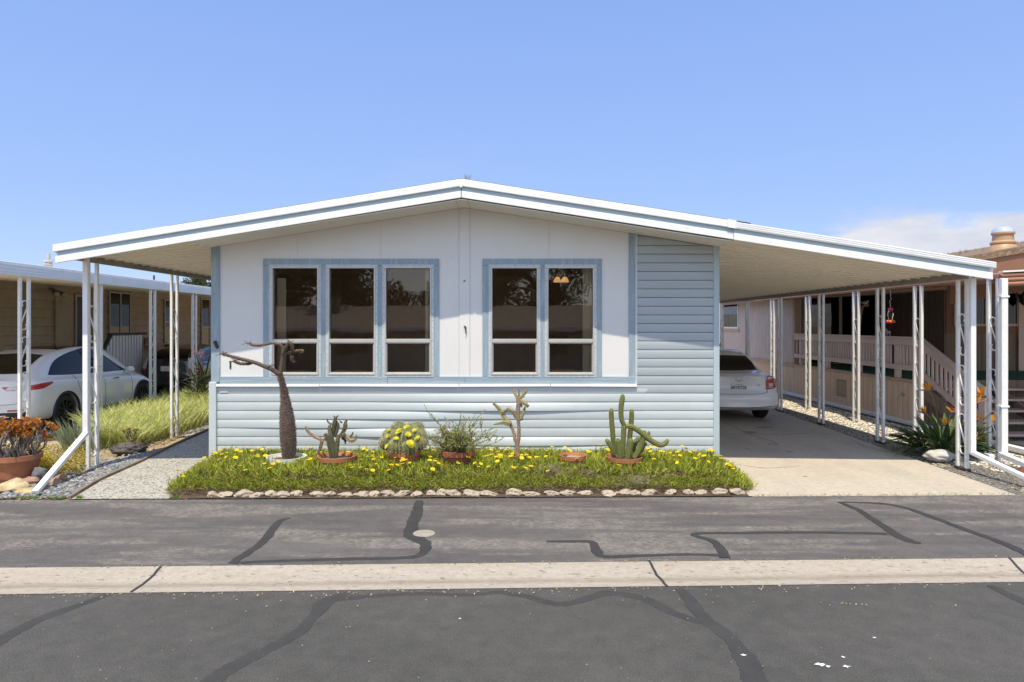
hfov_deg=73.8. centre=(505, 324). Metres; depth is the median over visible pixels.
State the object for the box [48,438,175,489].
tan gravel
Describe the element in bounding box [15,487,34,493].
boulder
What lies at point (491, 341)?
window
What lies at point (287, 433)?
bottle trunk plant
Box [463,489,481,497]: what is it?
edging rock
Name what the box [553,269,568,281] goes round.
ceiling lamp
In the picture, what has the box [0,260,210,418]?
driveway awning
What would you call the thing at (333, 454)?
candelabra plant
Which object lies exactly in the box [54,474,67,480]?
boulder
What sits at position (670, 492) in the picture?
edging rock
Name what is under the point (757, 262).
carport awning
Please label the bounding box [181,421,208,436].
white pebbles
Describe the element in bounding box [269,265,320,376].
window
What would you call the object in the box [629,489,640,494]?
edging rock
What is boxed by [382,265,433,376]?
window
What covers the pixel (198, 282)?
conifer
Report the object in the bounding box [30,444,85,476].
sedum
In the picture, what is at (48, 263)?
roof vent
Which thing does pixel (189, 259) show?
side awning
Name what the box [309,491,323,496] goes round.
edging rock
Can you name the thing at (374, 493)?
edging rock
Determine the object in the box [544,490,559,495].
edging rock
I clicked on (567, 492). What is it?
edging rock
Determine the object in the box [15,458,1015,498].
weeds
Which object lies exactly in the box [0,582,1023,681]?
road
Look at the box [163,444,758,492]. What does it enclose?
ground cover
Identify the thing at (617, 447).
columnar cactus
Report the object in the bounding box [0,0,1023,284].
sky
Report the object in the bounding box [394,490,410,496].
edging rock
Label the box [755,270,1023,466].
porch awning
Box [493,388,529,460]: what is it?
spiny succulent
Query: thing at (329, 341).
window
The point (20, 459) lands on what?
jade plant
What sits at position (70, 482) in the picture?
blue pebbles
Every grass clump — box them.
[47,416,107,451]
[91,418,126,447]
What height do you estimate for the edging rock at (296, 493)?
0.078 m
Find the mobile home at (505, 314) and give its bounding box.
[52,178,750,455]
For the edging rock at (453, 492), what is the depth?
8.28 m
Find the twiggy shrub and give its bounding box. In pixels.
[418,404,503,466]
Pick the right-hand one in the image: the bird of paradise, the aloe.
the bird of paradise
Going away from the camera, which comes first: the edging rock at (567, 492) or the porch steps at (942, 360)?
the edging rock at (567, 492)
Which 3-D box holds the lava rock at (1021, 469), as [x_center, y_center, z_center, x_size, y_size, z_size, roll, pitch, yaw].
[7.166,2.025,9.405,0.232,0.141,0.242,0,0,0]
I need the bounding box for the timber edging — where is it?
[68,428,208,499]
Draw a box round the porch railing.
[793,333,918,427]
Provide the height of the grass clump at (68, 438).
0.663 m
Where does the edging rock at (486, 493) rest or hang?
on the flower bed at (597, 493)
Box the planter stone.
[922,449,954,462]
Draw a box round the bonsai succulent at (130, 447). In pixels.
[109,428,147,455]
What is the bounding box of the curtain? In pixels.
[277,278,285,371]
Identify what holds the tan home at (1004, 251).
on the gravel strip
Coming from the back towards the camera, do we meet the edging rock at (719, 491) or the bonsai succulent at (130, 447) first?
the bonsai succulent at (130, 447)
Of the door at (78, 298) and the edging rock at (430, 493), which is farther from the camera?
the door at (78, 298)
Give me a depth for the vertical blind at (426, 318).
10.09 m
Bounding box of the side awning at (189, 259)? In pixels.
[32,242,210,493]
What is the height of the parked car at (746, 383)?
1.676 m
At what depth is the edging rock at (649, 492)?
8.32 m
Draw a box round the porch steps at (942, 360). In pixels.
[917,336,1023,436]
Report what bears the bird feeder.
hanging from the porch awning at (1003, 280)
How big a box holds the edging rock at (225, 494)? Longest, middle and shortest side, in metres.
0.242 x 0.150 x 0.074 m
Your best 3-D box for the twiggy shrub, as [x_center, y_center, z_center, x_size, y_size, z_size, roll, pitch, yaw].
[-0.663,1.507,9.323,1.052,0.887,1.137,0,0,40]
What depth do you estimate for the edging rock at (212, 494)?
8.23 m
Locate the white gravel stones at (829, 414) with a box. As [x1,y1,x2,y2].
[779,399,1023,471]
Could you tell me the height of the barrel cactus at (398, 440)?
0.647 m
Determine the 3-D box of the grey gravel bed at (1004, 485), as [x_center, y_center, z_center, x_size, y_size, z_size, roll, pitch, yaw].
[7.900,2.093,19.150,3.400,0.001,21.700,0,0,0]
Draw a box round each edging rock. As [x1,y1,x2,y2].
[207,491,216,498]
[217,491,232,497]
[233,489,253,498]
[249,492,264,498]
[265,490,276,498]
[275,491,290,498]
[290,490,302,495]
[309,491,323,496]
[323,491,335,496]
[337,492,352,496]
[353,491,368,496]
[368,490,380,496]
[380,490,394,495]
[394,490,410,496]
[410,491,422,497]
[426,490,436,495]
[436,488,446,497]
[446,489,461,495]
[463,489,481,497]
[479,490,497,497]
[505,488,522,497]
[522,491,540,495]
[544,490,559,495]
[559,490,576,495]
[576,490,592,494]
[602,490,615,496]
[615,489,630,496]
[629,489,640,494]
[641,489,656,496]
[665,489,675,494]
[683,489,693,494]
[694,489,706,494]
[711,488,727,493]
[730,488,745,494]
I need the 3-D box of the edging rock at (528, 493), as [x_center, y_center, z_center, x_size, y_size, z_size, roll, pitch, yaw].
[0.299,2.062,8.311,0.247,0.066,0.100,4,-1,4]
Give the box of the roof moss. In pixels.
[947,241,1023,255]
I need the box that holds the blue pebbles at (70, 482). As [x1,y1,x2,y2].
[0,447,164,497]
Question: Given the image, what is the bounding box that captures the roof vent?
[43,253,53,266]
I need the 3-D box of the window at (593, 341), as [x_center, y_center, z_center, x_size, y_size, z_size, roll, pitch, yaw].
[0.945,-0.058,10.008,0.757,1.643,0.084,0,0,0]
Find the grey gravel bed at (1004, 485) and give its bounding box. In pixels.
[776,407,1023,494]
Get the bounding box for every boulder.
[0,477,31,490]
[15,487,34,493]
[23,476,39,483]
[31,467,47,481]
[47,478,62,483]
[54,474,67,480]
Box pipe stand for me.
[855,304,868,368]
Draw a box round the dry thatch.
[164,461,749,495]
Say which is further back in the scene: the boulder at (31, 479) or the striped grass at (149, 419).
the striped grass at (149, 419)
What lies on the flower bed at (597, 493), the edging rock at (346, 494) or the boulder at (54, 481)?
the edging rock at (346, 494)
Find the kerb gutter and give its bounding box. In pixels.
[0,557,1023,593]
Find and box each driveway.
[0,387,189,444]
[720,409,1014,496]
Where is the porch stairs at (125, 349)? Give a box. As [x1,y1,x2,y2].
[103,332,146,373]
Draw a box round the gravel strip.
[779,393,1023,464]
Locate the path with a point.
(146, 479)
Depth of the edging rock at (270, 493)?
8.23 m
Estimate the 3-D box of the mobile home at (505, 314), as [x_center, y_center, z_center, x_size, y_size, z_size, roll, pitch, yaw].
[-1.414,0.038,17.808,9.563,4.103,16.984,0,0,0]
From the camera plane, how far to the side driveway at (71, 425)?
15.04 m
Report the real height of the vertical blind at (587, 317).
1.568 m
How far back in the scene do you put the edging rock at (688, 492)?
8.34 m
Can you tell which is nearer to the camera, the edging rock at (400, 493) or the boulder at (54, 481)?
the edging rock at (400, 493)
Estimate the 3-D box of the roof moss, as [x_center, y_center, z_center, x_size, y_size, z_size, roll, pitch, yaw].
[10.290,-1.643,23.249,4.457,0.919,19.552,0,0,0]
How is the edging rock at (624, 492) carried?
on the flower bed at (597, 493)
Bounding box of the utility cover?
[413,530,434,536]
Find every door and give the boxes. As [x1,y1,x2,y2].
[75,294,81,345]
[804,295,874,362]
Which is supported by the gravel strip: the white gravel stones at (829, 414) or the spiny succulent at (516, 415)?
the white gravel stones at (829, 414)
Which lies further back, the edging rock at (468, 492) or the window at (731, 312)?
the window at (731, 312)
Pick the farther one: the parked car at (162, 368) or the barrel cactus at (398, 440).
the parked car at (162, 368)
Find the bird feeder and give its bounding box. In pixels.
[886,289,895,322]
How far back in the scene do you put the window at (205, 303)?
27.64 m
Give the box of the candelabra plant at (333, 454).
[305,415,357,466]
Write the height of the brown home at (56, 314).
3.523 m
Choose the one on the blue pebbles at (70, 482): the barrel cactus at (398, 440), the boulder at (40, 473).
the boulder at (40, 473)
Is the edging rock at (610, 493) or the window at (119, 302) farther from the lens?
the window at (119, 302)
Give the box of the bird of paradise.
[881,382,1011,460]
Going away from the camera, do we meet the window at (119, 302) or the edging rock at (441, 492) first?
the edging rock at (441, 492)
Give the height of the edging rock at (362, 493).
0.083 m
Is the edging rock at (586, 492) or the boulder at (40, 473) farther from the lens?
the boulder at (40, 473)
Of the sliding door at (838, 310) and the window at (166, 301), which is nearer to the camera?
the sliding door at (838, 310)
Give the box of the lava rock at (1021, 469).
[1017,466,1023,472]
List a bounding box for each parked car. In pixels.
[0,345,152,428]
[141,344,210,393]
[720,342,777,416]
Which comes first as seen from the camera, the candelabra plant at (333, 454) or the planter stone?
the candelabra plant at (333, 454)
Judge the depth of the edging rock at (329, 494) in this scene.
8.25 m
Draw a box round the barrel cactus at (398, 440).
[378,420,428,466]
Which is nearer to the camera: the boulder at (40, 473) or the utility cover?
the utility cover
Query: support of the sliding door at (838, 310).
in the tan home at (1004, 251)
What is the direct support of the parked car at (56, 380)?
on the side driveway at (71, 425)
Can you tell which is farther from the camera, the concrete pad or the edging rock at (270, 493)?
the concrete pad
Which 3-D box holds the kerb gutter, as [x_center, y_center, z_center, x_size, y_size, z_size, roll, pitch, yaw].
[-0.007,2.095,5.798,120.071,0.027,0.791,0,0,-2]
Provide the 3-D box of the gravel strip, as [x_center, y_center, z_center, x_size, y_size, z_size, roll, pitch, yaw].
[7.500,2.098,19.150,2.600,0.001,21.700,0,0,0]
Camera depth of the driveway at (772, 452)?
10.15 m
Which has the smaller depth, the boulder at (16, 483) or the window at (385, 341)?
the boulder at (16, 483)
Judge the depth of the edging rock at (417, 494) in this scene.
8.24 m
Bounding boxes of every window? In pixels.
[109,291,130,332]
[164,299,169,342]
[201,298,209,344]
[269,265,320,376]
[326,265,377,376]
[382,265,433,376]
[489,265,539,376]
[545,265,596,376]
[724,304,738,328]
[953,292,1017,325]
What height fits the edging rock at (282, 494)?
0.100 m
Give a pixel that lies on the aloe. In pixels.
(202, 383)
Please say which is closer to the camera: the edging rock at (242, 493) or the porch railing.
the edging rock at (242, 493)
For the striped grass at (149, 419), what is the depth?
13.13 m
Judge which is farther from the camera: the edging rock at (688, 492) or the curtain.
the curtain
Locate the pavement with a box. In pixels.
[0,495,1023,567]
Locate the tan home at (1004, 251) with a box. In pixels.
[724,226,1023,453]
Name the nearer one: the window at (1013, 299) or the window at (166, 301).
the window at (1013, 299)
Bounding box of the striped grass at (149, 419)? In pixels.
[64,386,208,446]
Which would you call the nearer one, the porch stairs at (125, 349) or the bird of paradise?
the bird of paradise
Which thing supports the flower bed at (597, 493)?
on the ground at (50, 442)
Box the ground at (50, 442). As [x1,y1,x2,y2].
[0,424,1023,499]
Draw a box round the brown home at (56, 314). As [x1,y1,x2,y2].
[0,280,210,362]
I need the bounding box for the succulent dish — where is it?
[559,452,585,466]
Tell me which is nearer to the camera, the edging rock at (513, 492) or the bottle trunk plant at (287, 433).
the edging rock at (513, 492)
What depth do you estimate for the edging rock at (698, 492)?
8.36 m
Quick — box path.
[72,431,208,498]
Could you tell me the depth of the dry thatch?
8.53 m
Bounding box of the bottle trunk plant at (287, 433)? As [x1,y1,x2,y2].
[216,339,306,467]
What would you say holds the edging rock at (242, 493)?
on the flower bed at (597, 493)
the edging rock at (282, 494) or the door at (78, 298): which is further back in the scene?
the door at (78, 298)
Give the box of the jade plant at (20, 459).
[0,416,58,483]
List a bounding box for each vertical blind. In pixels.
[425,269,428,371]
[583,269,591,371]
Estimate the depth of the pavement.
6.93 m
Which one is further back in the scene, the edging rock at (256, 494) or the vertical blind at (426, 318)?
the vertical blind at (426, 318)
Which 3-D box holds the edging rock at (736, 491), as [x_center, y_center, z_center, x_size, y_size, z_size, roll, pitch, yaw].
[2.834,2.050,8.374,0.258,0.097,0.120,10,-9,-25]
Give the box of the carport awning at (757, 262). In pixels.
[720,219,1023,479]
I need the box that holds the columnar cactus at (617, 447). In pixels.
[605,394,668,467]
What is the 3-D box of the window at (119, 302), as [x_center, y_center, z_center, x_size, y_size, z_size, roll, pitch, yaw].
[-12.165,-0.245,21.518,0.030,1.570,1.195,0,0,0]
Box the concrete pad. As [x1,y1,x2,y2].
[992,437,1023,446]
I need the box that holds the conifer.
[180,277,210,286]
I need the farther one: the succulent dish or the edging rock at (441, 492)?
the succulent dish
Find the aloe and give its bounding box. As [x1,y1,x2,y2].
[180,348,210,399]
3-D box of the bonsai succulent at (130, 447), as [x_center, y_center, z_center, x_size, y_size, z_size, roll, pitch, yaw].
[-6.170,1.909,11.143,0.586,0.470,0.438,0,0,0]
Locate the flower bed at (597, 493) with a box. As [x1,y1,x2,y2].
[168,463,752,498]
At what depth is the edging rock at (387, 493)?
8.28 m

